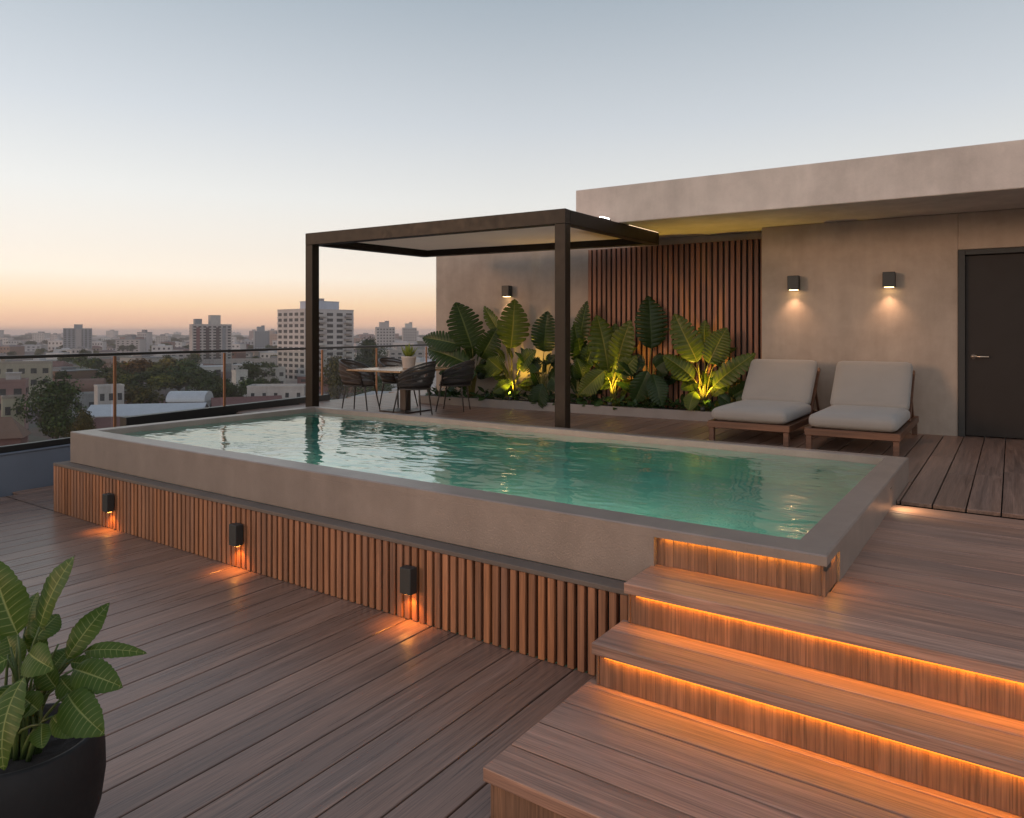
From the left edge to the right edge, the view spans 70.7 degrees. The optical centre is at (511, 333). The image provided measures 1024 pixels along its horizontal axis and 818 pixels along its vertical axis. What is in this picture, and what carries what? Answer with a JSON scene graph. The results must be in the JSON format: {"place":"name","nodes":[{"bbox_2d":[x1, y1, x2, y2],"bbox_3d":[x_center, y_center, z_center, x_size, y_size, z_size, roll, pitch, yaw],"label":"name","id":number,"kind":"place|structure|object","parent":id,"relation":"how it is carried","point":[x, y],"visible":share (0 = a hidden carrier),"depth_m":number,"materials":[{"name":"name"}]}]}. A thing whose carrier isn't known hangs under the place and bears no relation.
{"place":"outdoors","nodes":[
{"label":"outdoors","id":0,"kind":"place"},
{"bbox_2d":[2,335,426,441],"bbox_3d":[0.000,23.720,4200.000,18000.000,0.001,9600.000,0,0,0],"label":"ground","id":1,"kind":"structure","parent":0,"point":[35,435],"depth_m":434.90,"materials":[{"name":"green plant"}]},
{"bbox_2d":[0,345,24,355],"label":"flat roofed house","id":2,"kind":"structure","parent":1,"relation":"on","point":[19,350],"depth_m":769.33,"materials":[{"name":"brick"}]},
{"bbox_2d":[1,394,24,425],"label":"town building","id":3,"kind":"structure","parent":1,"relation":"on","point":[8,402],"depth_m":131.02,"materials":[{"name":"concrete"}]},
{"bbox_2d":[0,372,28,442],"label":"town building","id":4,"kind":"structure","parent":1,"relation":"on","point":[13,383],"depth_m":148.75,"materials":[{"name":"beige paint"}]},
{"bbox_2d":[0,417,30,445],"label":"tiled house","id":5,"kind":"structure","parent":1,"relation":"on","point":[13,431],"depth_m":111.05,"materials":[{"name":"brick"}]},
{"bbox_2d":[0,361,52,402],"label":"flat roofed building","id":6,"kind":"structure","parent":1,"relation":"on","point":[32,371],"depth_m":246.20,"materials":[{"name":"beige concrete"}]},
{"bbox_2d":[21,345,41,351],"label":"flat roofed house","id":7,"kind":"structure","parent":1,"relation":"on","point":[28,348],"depth_m":934.11,"materials":[{"name":"grey concrete"}]},
{"bbox_2d":[32,332,50,342],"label":"apartment block","id":8,"kind":"structure","parent":1,"relation":"on","point":[38,337],"depth_m":1743.56,"materials":[{"name":"grey concrete"}]},
{"bbox_2d":[10,375,86,438],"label":"tree","id":9,"kind":"object","parent":1,"relation":"on","point":[55,420],"visible":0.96,"depth_m":130.38,"materials":[{"name":"green plant"}]},
{"bbox_2d":[48,339,62,350],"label":"flat roofed house","id":10,"kind":"structure","parent":1,"relation":"on","point":[54,344],"depth_m":952.34,"materials":[{"name":"white concrete"}]},
{"bbox_2d":[53,361,72,366],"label":"tiled house","id":11,"kind":"structure","parent":1,"relation":"on","point":[60,364],"depth_m":412.52,"materials":[{"name":"ceramic"}]},
{"bbox_2d":[54,370,72,378],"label":"tree","id":12,"kind":"object","parent":1,"relation":"on","point":[59,374],"visible":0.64,"depth_m":286.30,"materials":[{"name":"green plant"}]},
{"bbox_2d":[53,366,99,379],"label":"flat roofed house","id":13,"kind":"structure","parent":1,"relation":"on","point":[74,372],"depth_m":304.61,"materials":[{"name":"brick"}]},
{"bbox_2d":[63,324,91,347],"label":"apartment tower","id":14,"kind":"structure","parent":1,"relation":"on","point":[77,335],"depth_m":871.63,"materials":[{"name":"grey concrete"}]},
{"bbox_2d":[53,378,106,391],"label":"warehouse","id":15,"kind":"structure","parent":1,"relation":"on","point":[89,384],"depth_m":237.87,"materials":[{"name":"brick"}]},
{"bbox_2d":[72,356,87,368],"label":"tree","id":16,"kind":"object","parent":1,"relation":"on","point":[79,361],"visible":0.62,"depth_m":440.07,"materials":[{"name":"green plant"}]},
{"bbox_2d":[64,409,96,437],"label":"tree","id":17,"kind":"object","parent":1,"relation":"on","point":[83,420],"visible":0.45,"depth_m":115.41,"materials":[{"name":"green plant"}]},
{"bbox_2d":[69,391,93,417],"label":"flat roofed house","id":18,"kind":"structure","parent":1,"relation":"on","point":[87,399],"depth_m":196.52,"materials":[{"name":"white paint"}]},
{"bbox_2d":[71,347,91,359],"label":"flat roofed house","id":19,"kind":"structure","parent":1,"relation":"on","point":[74,350],"depth_m":638.53,"materials":[{"name":"grey concrete"}]},
{"bbox_2d":[79,357,103,368],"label":"tree","id":20,"kind":"object","parent":1,"relation":"on","point":[92,363],"visible":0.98,"depth_m":384.77,"materials":[{"name":"green plant"}]},
{"bbox_2d":[92,417,119,428],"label":"tiled house","id":21,"kind":"structure","parent":1,"relation":"on","point":[104,422],"depth_m":134.12,"materials":[{"name":"brick"}]},
{"bbox_2d":[94,384,124,404],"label":"white house","id":22,"kind":"structure","parent":1,"relation":"on","point":[103,393],"depth_m":186.10,"materials":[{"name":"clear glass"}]},
{"bbox_2d":[91,366,135,383],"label":"tree","id":23,"kind":"object","parent":1,"relation":"on","point":[103,372],"visible":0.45,"depth_m":288.30,"materials":[{"name":"green plant"}]},
{"bbox_2d":[103,370,127,383],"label":"tree","id":24,"kind":"object","parent":1,"relation":"on","point":[109,377],"visible":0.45,"depth_m":267.42,"materials":[{"name":"green plant"}]},
{"bbox_2d":[115,337,145,352],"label":"apartment block","id":25,"kind":"structure","parent":1,"relation":"on","point":[140,344],"depth_m":821.35,"materials":[{"name":"grey concrete"}]},
{"bbox_2d":[117,373,143,389],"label":"tree","id":26,"kind":"object","parent":1,"relation":"on","point":[126,379],"visible":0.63,"depth_m":259.64,"materials":[{"name":"green plant"}]},
{"bbox_2d":[119,358,153,386],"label":"tree","id":27,"kind":"object","parent":1,"relation":"on","point":[138,365],"visible":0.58,"depth_m":297.05,"materials":[{"name":"green plant"}]},
{"bbox_2d":[119,355,163,372],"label":"flat roofed house","id":28,"kind":"structure","parent":1,"relation":"on","point":[146,357],"depth_m":397.90,"materials":[{"name":"grey concrete"}]},
{"bbox_2d":[137,330,151,351],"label":"apartment block","id":29,"kind":"structure","parent":1,"relation":"on","point":[146,335],"depth_m":919.83,"materials":[{"name":"grey concrete"}]},
{"bbox_2d":[124,385,166,403],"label":"tree","id":30,"kind":"object","parent":1,"relation":"on","point":[139,395],"visible":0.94,"depth_m":191.28,"materials":[{"name":"green plant"}]},
{"bbox_2d":[87,402,208,419],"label":"white hall","id":31,"kind":"structure","parent":1,"relation":"on","point":[106,410],"depth_m":169.21,"materials":[{"name":"metal"}]},
{"bbox_2d":[128,369,169,387],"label":"tree","id":32,"kind":"object","parent":1,"relation":"on","point":[144,377],"visible":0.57,"depth_m":259.59,"materials":[{"name":"green plant"}]},
{"bbox_2d":[124,389,173,403],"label":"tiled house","id":33,"kind":"structure","parent":1,"relation":"on","point":[164,392],"depth_m":205.76,"materials":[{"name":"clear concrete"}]},
{"bbox_2d":[136,362,172,389],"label":"tree","id":34,"kind":"object","parent":1,"relation":"on","point":[161,366],"visible":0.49,"depth_m":287.28,"materials":[{"name":"green plant"}]},
{"bbox_2d":[132,353,189,360],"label":"flat roofed building","id":35,"kind":"structure","parent":1,"relation":"on","point":[182,356],"depth_m":518.92,"materials":[{"name":"beige concrete"}]},
{"bbox_2d":[152,344,172,351],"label":"flat roofed house","id":36,"kind":"structure","parent":1,"relation":"on","point":[159,347],"depth_m":735.57,"materials":[{"name":"white concrete"}]},
{"bbox_2d":[156,334,170,344],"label":"apartment block","id":37,"kind":"structure","parent":1,"relation":"on","point":[161,338],"depth_m":1200.04,"materials":[{"name":"grey concrete"}]},
{"bbox_2d":[144,372,186,389],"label":"tree","id":38,"kind":"object","parent":1,"relation":"on","point":[164,381],"visible":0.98,"depth_m":253.78,"materials":[{"name":"green plant"}]},
{"bbox_2d":[151,357,190,388],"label":"tree","id":39,"kind":"object","parent":1,"relation":"on","point":[168,361],"visible":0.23,"depth_m":296.57,"materials":[{"name":"green plant"}]},
{"bbox_2d":[157,371,198,390],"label":"tree","id":40,"kind":"object","parent":1,"relation":"on","point":[184,375],"visible":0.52,"depth_m":260.99,"materials":[{"name":"green plant"}]},
{"bbox_2d":[167,358,200,387],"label":"tree","id":41,"kind":"object","parent":1,"relation":"on","point":[183,366],"visible":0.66,"depth_m":283.04,"materials":[{"name":"green plant"}]},
{"bbox_2d":[166,391,213,406],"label":"workshop","id":42,"kind":"structure","parent":1,"relation":"on","point":[188,396],"depth_m":185.20,"materials":[{"name":"metal"}]},
{"bbox_2d":[185,353,201,362],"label":"tree","id":43,"kind":"object","parent":1,"relation":"on","point":[194,356],"visible":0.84,"depth_m":466.94,"materials":[{"name":"green plant"}]},
{"bbox_2d":[185,375,218,390],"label":"tree","id":44,"kind":"object","parent":1,"relation":"on","point":[202,383],"visible":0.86,"depth_m":238.78,"materials":[{"name":"green plant"}]},
{"bbox_2d":[183,367,220,387],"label":"tree","id":45,"kind":"object","parent":1,"relation":"on","point":[200,371],"visible":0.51,"depth_m":269.30,"materials":[{"name":"green plant"}]},
{"bbox_2d":[196,364,222,372],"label":"flat roofed house","id":46,"kind":"structure","parent":1,"relation":"on","point":[218,368],"depth_m":345.10,"materials":[{"name":"white concrete"}]},
{"bbox_2d":[189,315,231,363],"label":"apartment tower","id":47,"kind":"structure","parent":1,"relation":"on","point":[214,333],"depth_m":552.49,"materials":[{"name":"beige concrete"}]},
{"bbox_2d":[204,385,227,397],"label":"tree","id":48,"kind":"object","parent":1,"relation":"on","point":[216,391],"visible":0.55,"depth_m":203.94,"materials":[{"name":"green plant"}]},
{"bbox_2d":[222,383,246,396],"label":"tree","id":49,"kind":"object","parent":1,"relation":"on","point":[231,390],"visible":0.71,"depth_m":209.28,"materials":[{"name":"green plant"}]},
{"bbox_2d":[231,369,247,396],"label":"white house","id":50,"kind":"structure","parent":1,"relation":"on","point":[238,375],"depth_m":260.62,"materials":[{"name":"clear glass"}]},
{"bbox_2d":[210,395,281,406],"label":"tiled house","id":51,"kind":"structure","parent":1,"relation":"on","point":[229,401],"depth_m":174.30,"materials":[{"name":"brick"}]},
{"bbox_2d":[233,376,265,396],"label":"tree","id":52,"kind":"object","parent":1,"relation":"on","point":[246,382],"visible":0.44,"depth_m":218.80,"materials":[{"name":"green plant"}]},
{"bbox_2d":[238,361,264,379],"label":"tree","id":53,"kind":"object","parent":1,"relation":"on","point":[253,370],"visible":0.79,"depth_m":288.86,"materials":[{"name":"green plant"}]},
{"bbox_2d":[231,358,276,371],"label":"flat roofed building","id":54,"kind":"structure","parent":1,"relation":"on","point":[254,360],"depth_m":396.08,"materials":[{"name":"grey concrete"}]},
{"bbox_2d":[235,366,285,383],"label":"flat roofed building","id":55,"kind":"structure","parent":1,"relation":"on","point":[279,372],"depth_m":298.90,"materials":[{"name":"grey concrete"}]},
{"bbox_2d":[253,325,268,351],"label":"apartment block","id":56,"kind":"structure","parent":1,"relation":"on","point":[260,337],"depth_m":895.55,"materials":[{"name":"grey concrete"}]},
{"bbox_2d":[258,361,277,376],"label":"tree","id":57,"kind":"object","parent":1,"relation":"on","point":[264,365],"visible":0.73,"depth_m":298.16,"materials":[{"name":"green plant"}]},
{"bbox_2d":[260,351,276,357],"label":"flat roofed house","id":58,"kind":"structure","parent":1,"relation":"on","point":[268,354],"depth_m":534.33,"materials":[{"name":"grey concrete"}]},
{"bbox_2d":[247,384,305,398],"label":"white house","id":59,"kind":"structure","parent":1,"relation":"on","point":[290,390],"depth_m":204.31,"materials":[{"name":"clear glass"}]},
{"bbox_2d":[277,298,353,383],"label":"apartment tower","id":60,"kind":"structure","parent":1,"relation":"on","point":[336,326],"depth_m":314.73,"materials":[{"name":"white concrete"}]},
{"bbox_2d":[297,374,363,392],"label":"flat roofed house","id":61,"kind":"structure","parent":1,"relation":"on","point":[301,379],"depth_m":292.53,"materials":[{"name":"brick"}]},
{"bbox_2d":[319,354,357,399],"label":"tree","id":62,"kind":"object","parent":1,"relation":"on","point":[334,382],"visible":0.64,"depth_m":202.97,"materials":[{"name":"green plant"}]},
{"bbox_2d":[354,336,388,377],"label":"tree","id":63,"kind":"object","parent":1,"relation":"on","point":[369,359],"visible":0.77,"depth_m":327.71,"materials":[{"name":"green plant"}]},
{"bbox_2d":[351,373,394,395],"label":"tree","id":64,"kind":"object","parent":1,"relation":"on","point":[388,387],"visible":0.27,"depth_m":173.14,"materials":[{"name":"green plant"}]},
{"bbox_2d":[375,321,394,348],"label":"apartment block","id":65,"kind":"structure","parent":1,"relation":"on","point":[384,333],"depth_m":794.84,"materials":[{"name":"grey concrete"}]},
{"bbox_2d":[351,386,435,396],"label":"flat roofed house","id":66,"kind":"structure","parent":1,"relation":"on","point":[378,392],"depth_m":148.96,"materials":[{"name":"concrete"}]},
{"bbox_2d":[387,346,429,359],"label":"apartment block","id":67,"kind":"structure","parent":1,"relation":"on","point":[396,352],"depth_m":424.17,"materials":[{"name":"grey concrete"}]},
{"bbox_2d":[402,322,416,341],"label":"apartment block","id":68,"kind":"structure","parent":1,"relation":"on","point":[409,333],"depth_m":895.69,"materials":[{"name":"grey concrete"}]},
{"bbox_2d":[391,357,435,385],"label":"flat roofed house","id":69,"kind":"structure","parent":1,"relation":"on","point":[419,360],"depth_m":318.58,"materials":[{"name":"grey concrete"}]},
{"bbox_2d":[0,485,595,817],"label":"deck","id":70,"kind":"structure","parent":0,"point":[243,693],"depth_m":3.63,"materials":[{"name":"brown wood"}]},
{"bbox_2d":[0,555,146,817],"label":"potted foliage plant","id":71,"kind":"object","parent":70,"relation":"on","point":[52,760],"visible":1,"depth_m":2.37,"materials":[{"name":"green plant"}]},
{"bbox_2d":[483,594,1023,817],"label":"deck steps","id":72,"kind":"structure","parent":70,"relation":"on","point":[673,711],"depth_m":2.71,"materials":[{"name":"brown wood"}]},
{"bbox_2d":[0,0,1023,334],"label":"sky","id":73,"kind":"structure","parent":0,"point":[165,165],"materials":[{"name":"blue"}]},
{"bbox_2d":[233,414,1023,519],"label":"roof slab","id":74,"kind":"structure","parent":0,"point":[970,494],"depth_m":5.17,"materials":[{"name":"brown wood"}]},
{"bbox_2d":[0,393,384,496],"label":"parapet wall","id":75,"kind":"structure","parent":74,"relation":"on","point":[26,469],"depth_m":8.33,"materials":[{"name":"paint"}]},
{"bbox_2d":[0,344,431,452],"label":"glass railing","id":76,"kind":"object","parent":75,"relation":"on","point":[214,411],"visible":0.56,"depth_m":10.19,"materials":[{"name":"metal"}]},
{"bbox_2d":[53,406,908,675],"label":"swimming pool","id":77,"kind":"structure","parent":74,"relation":"on","point":[542,580],"depth_m":4.61,"materials":[{"name":"concrete"}]},
{"bbox_2d":[102,493,113,512],"bbox_3d":[-3.679,1.548,6.582,0.090,0.165,0.075,0,0,35],"label":"deck sconce","id":78,"kind":"object","parent":77,"relation":"attached to","point":[107,502],"visible":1,"depth_m":6.55,"materials":[{"name":"metal"}]},
{"bbox_2d":[229,523,242,546],"bbox_3d":[-2.093,1.532,5.482,0.090,0.165,0.075,0,0,35],"label":"deck sconce","id":79,"kind":"object","parent":77,"relation":"attached to","point":[235,534],"visible":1,"depth_m":5.45,"materials":[{"name":"metal"}]},
{"bbox_2d":[400,565,416,595],"bbox_3d":[-0.639,1.532,4.475,0.090,0.165,0.075,0,0,35],"label":"deck sconce","id":80,"kind":"object","parent":77,"relation":"attached to","point":[408,579],"visible":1,"depth_m":4.44,"materials":[{"name":"metal"}]},
{"bbox_2d":[123,412,875,539],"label":"water","id":81,"kind":"structure","parent":77,"relation":"in","point":[793,497],"depth_m":5.78,"materials":[{"name":"teal liquid"}]},
{"bbox_2d":[436,139,1023,438],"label":"rooftop house","id":82,"kind":"structure","parent":74,"relation":"on","point":[940,232],"depth_m":8.81,"materials":[{"name":"paint"}]},
{"bbox_2d":[502,285,511,296],"bbox_3d":[-0.081,-0.698,12.024,0.136,0.184,0.140,0,0,31],"label":"wall sconce","id":83,"kind":"object","parent":82,"relation":"attached to","point":[506,290],"depth_m":11.97,"materials":[{"name":"metal"}]},
{"bbox_2d":[787,275,799,289],"bbox_3d":[3.625,-0.644,9.275,0.136,0.184,0.140,0,0,31],"label":"wall sconce","id":84,"kind":"object","parent":82,"relation":"attached to","point":[793,282],"depth_m":9.22,"materials":[{"name":"metal"}]},
{"bbox_2d":[882,272,895,287],"bbox_3d":[4.554,-0.644,8.709,0.136,0.184,0.140,0,0,31],"label":"wall sconce","id":85,"kind":"object","parent":82,"relation":"attached to","point":[888,279],"depth_m":8.66,"materials":[{"name":"metal"}]},
{"bbox_2d":[958,247,1023,438],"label":"door","id":86,"kind":"structure","parent":82,"relation":"in","point":[990,281],"depth_m":8.26,"materials":[{"name":"paint"}]},
{"bbox_2d":[624,505,1023,682],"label":"deck","id":87,"kind":"structure","parent":74,"relation":"on","point":[945,588],"depth_m":3.31,"materials":[{"name":"brown wood"}]},
{"bbox_2d":[236,387,1023,518],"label":"terrace","id":88,"kind":"structure","parent":0,"point":[932,458],"depth_m":7.71,"materials":[{"name":"brown wood"}]},
{"bbox_2d":[338,359,379,410],"bbox_3d":[-2.390,0.800,11.142,0.570,0.804,0.605,0,0,14],"label":"dining chair","id":89,"kind":"object","parent":88,"relation":"on","point":[354,379],"visible":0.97,"depth_m":10.98,"materials":[{"name":"wicker"}]},
{"bbox_2d":[378,357,417,407],"bbox_3d":[-1.903,0.800,11.810,0.570,0.804,0.605,0,0,35],"label":"dining chair","id":90,"kind":"object","parent":88,"relation":"on","point":[388,378],"visible":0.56,"depth_m":11.72,"materials":[{"name":"wicker"}]},
{"bbox_2d":[347,366,455,413],"bbox_3d":[-1.643,0.870,11.119,1.100,0.659,1.400,0,0,35],"label":"dining table","id":91,"kind":"object","parent":88,"relation":"on","point":[400,370],"visible":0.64,"depth_m":11.02,"materials":[{"name":"brown wood"}]},
{"bbox_2d":[401,343,419,367],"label":"potted succulent","id":92,"kind":"object","parent":91,"relation":"on","point":[409,359],"visible":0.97,"depth_m":11.07,"materials":[{"name":"beige ceramic"}]},
{"bbox_2d":[393,361,435,414],"bbox_3d":[-1.386,0.800,10.460,0.570,0.804,0.605,0,0,16],"label":"dining chair","id":93,"kind":"object","parent":88,"relation":"on","point":[407,382],"visible":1,"depth_m":10.24,"materials":[{"name":"wicker"}]},
{"bbox_2d":[435,359,474,411],"bbox_3d":[-0.851,0.800,11.163,0.570,0.804,0.605,0,0,10],"label":"dining chair","id":94,"kind":"object","parent":88,"relation":"on","point":[453,378],"visible":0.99,"depth_m":10.94,"materials":[{"name":"wicker"}]},
{"bbox_2d":[305,208,658,427],"bbox_3d":[-0.415,-0.100,10.117,4.304,2.600,2.497,0,0,30],"label":"pergola","id":95,"kind":"object","parent":88,"relation":"on","point":[562,232],"visible":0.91,"depth_m":9.61,"materials":[{"name":"brown metal"}]},
{"bbox_2d":[418,394,713,420],"bbox_3d":[0.950,1.145,11.159,5.680,0.150,0.535,0,0,31],"label":"planter bed","id":96,"kind":"object","parent":88,"relation":"on","point":[670,413],"visible":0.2,"depth_m":10.75,"materials":[{"name":"concrete"}]},
{"bbox_2d":[422,302,501,397],"bbox_3d":[-0.860,0.288,12.137,1.415,1.635,0.497,0,0,5],"label":"elephant ear plant","id":97,"kind":"object","parent":96,"relation":"in","point":[463,334],"visible":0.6,"depth_m":12.10,"materials":[{"name":"green plant"}]},
{"bbox_2d":[483,299,545,399],"bbox_3d":[0.006,0.271,11.701,1.191,1.670,0.637,0,0,16],"label":"elephant ear plant","id":98,"kind":"object","parent":96,"relation":"in","point":[510,334],"visible":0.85,"depth_m":11.71,"materials":[{"name":"green plant"}]},
{"bbox_2d":[515,311,554,408],"bbox_3d":[0.460,0.427,11.416,0.893,1.557,0.610,0,0,19],"label":"elephant ear plant","id":99,"kind":"object","parent":96,"relation":"in","point":[543,336],"visible":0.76,"depth_m":11.31,"materials":[{"name":"green plant"}]},
{"bbox_2d":[425,386,732,411],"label":"undergrowth","id":100,"kind":"object","parent":96,"relation":"on","point":[596,401],"visible":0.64,"depth_m":10.85,"materials":[{"name":"green plant"}]},
{"bbox_2d":[570,301,603,403],"bbox_3d":[1.136,0.302,11.091,0.828,1.602,0.406,0,0,0],"label":"elephant ear plant","id":101,"kind":"object","parent":96,"relation":"in","point":[581,357],"visible":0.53,"depth_m":11.05,"materials":[{"name":"green plant"}]},
{"bbox_2d":[578,315,637,405],"bbox_3d":[1.452,0.412,10.813,0.915,1.385,0.522,0,0,16],"label":"elephant ear plant","id":102,"kind":"object","parent":96,"relation":"in","point":[613,348],"visible":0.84,"depth_m":10.74,"materials":[{"name":"green plant"}]},
{"bbox_2d":[614,296,680,406],"bbox_3d":[2.082,0.275,10.424,1.154,1.660,0.567,0,0,0],"label":"elephant ear plant","id":103,"kind":"object","parent":96,"relation":"in","point":[647,385],"visible":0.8,"depth_m":10.52,"materials":[{"name":"green plant"}]},
{"bbox_2d":[663,314,755,410],"bbox_3d":[2.731,0.413,9.998,1.256,1.387,0.540,0,0,20],"label":"elephant ear plant","id":104,"kind":"object","parent":96,"relation":"on","point":[689,346],"visible":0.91,"depth_m":10.04,"materials":[{"name":"green plant"}]},
{"bbox_2d":[709,358,745,405],"bbox_3d":[3.105,0.720,9.893,0.684,0.776,0.559,0,0,38],"label":"elephant ear plant","id":105,"kind":"object","parent":96,"relation":"in","point":[735,392],"visible":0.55,"depth_m":9.78,"materials":[{"name":"green plant"}]},
{"bbox_2d":[708,359,820,446],"bbox_3d":[3.081,0.767,8.612,0.880,0.867,1.880,0,0,34],"label":"sun lounger","id":106,"kind":"object","parent":88,"relation":"on","point":[779,395],"visible":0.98,"depth_m":8.62,"materials":[{"name":"beige fabric"}]},
{"bbox_2d":[804,361,918,456],"bbox_3d":[3.913,0.767,7.986,0.880,0.867,1.880,0,0,34],"label":"sun lounger","id":107,"kind":"object","parent":88,"relation":"on","point":[871,400],"visible":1,"depth_m":8.02,"materials":[{"name":"grey fabric"}]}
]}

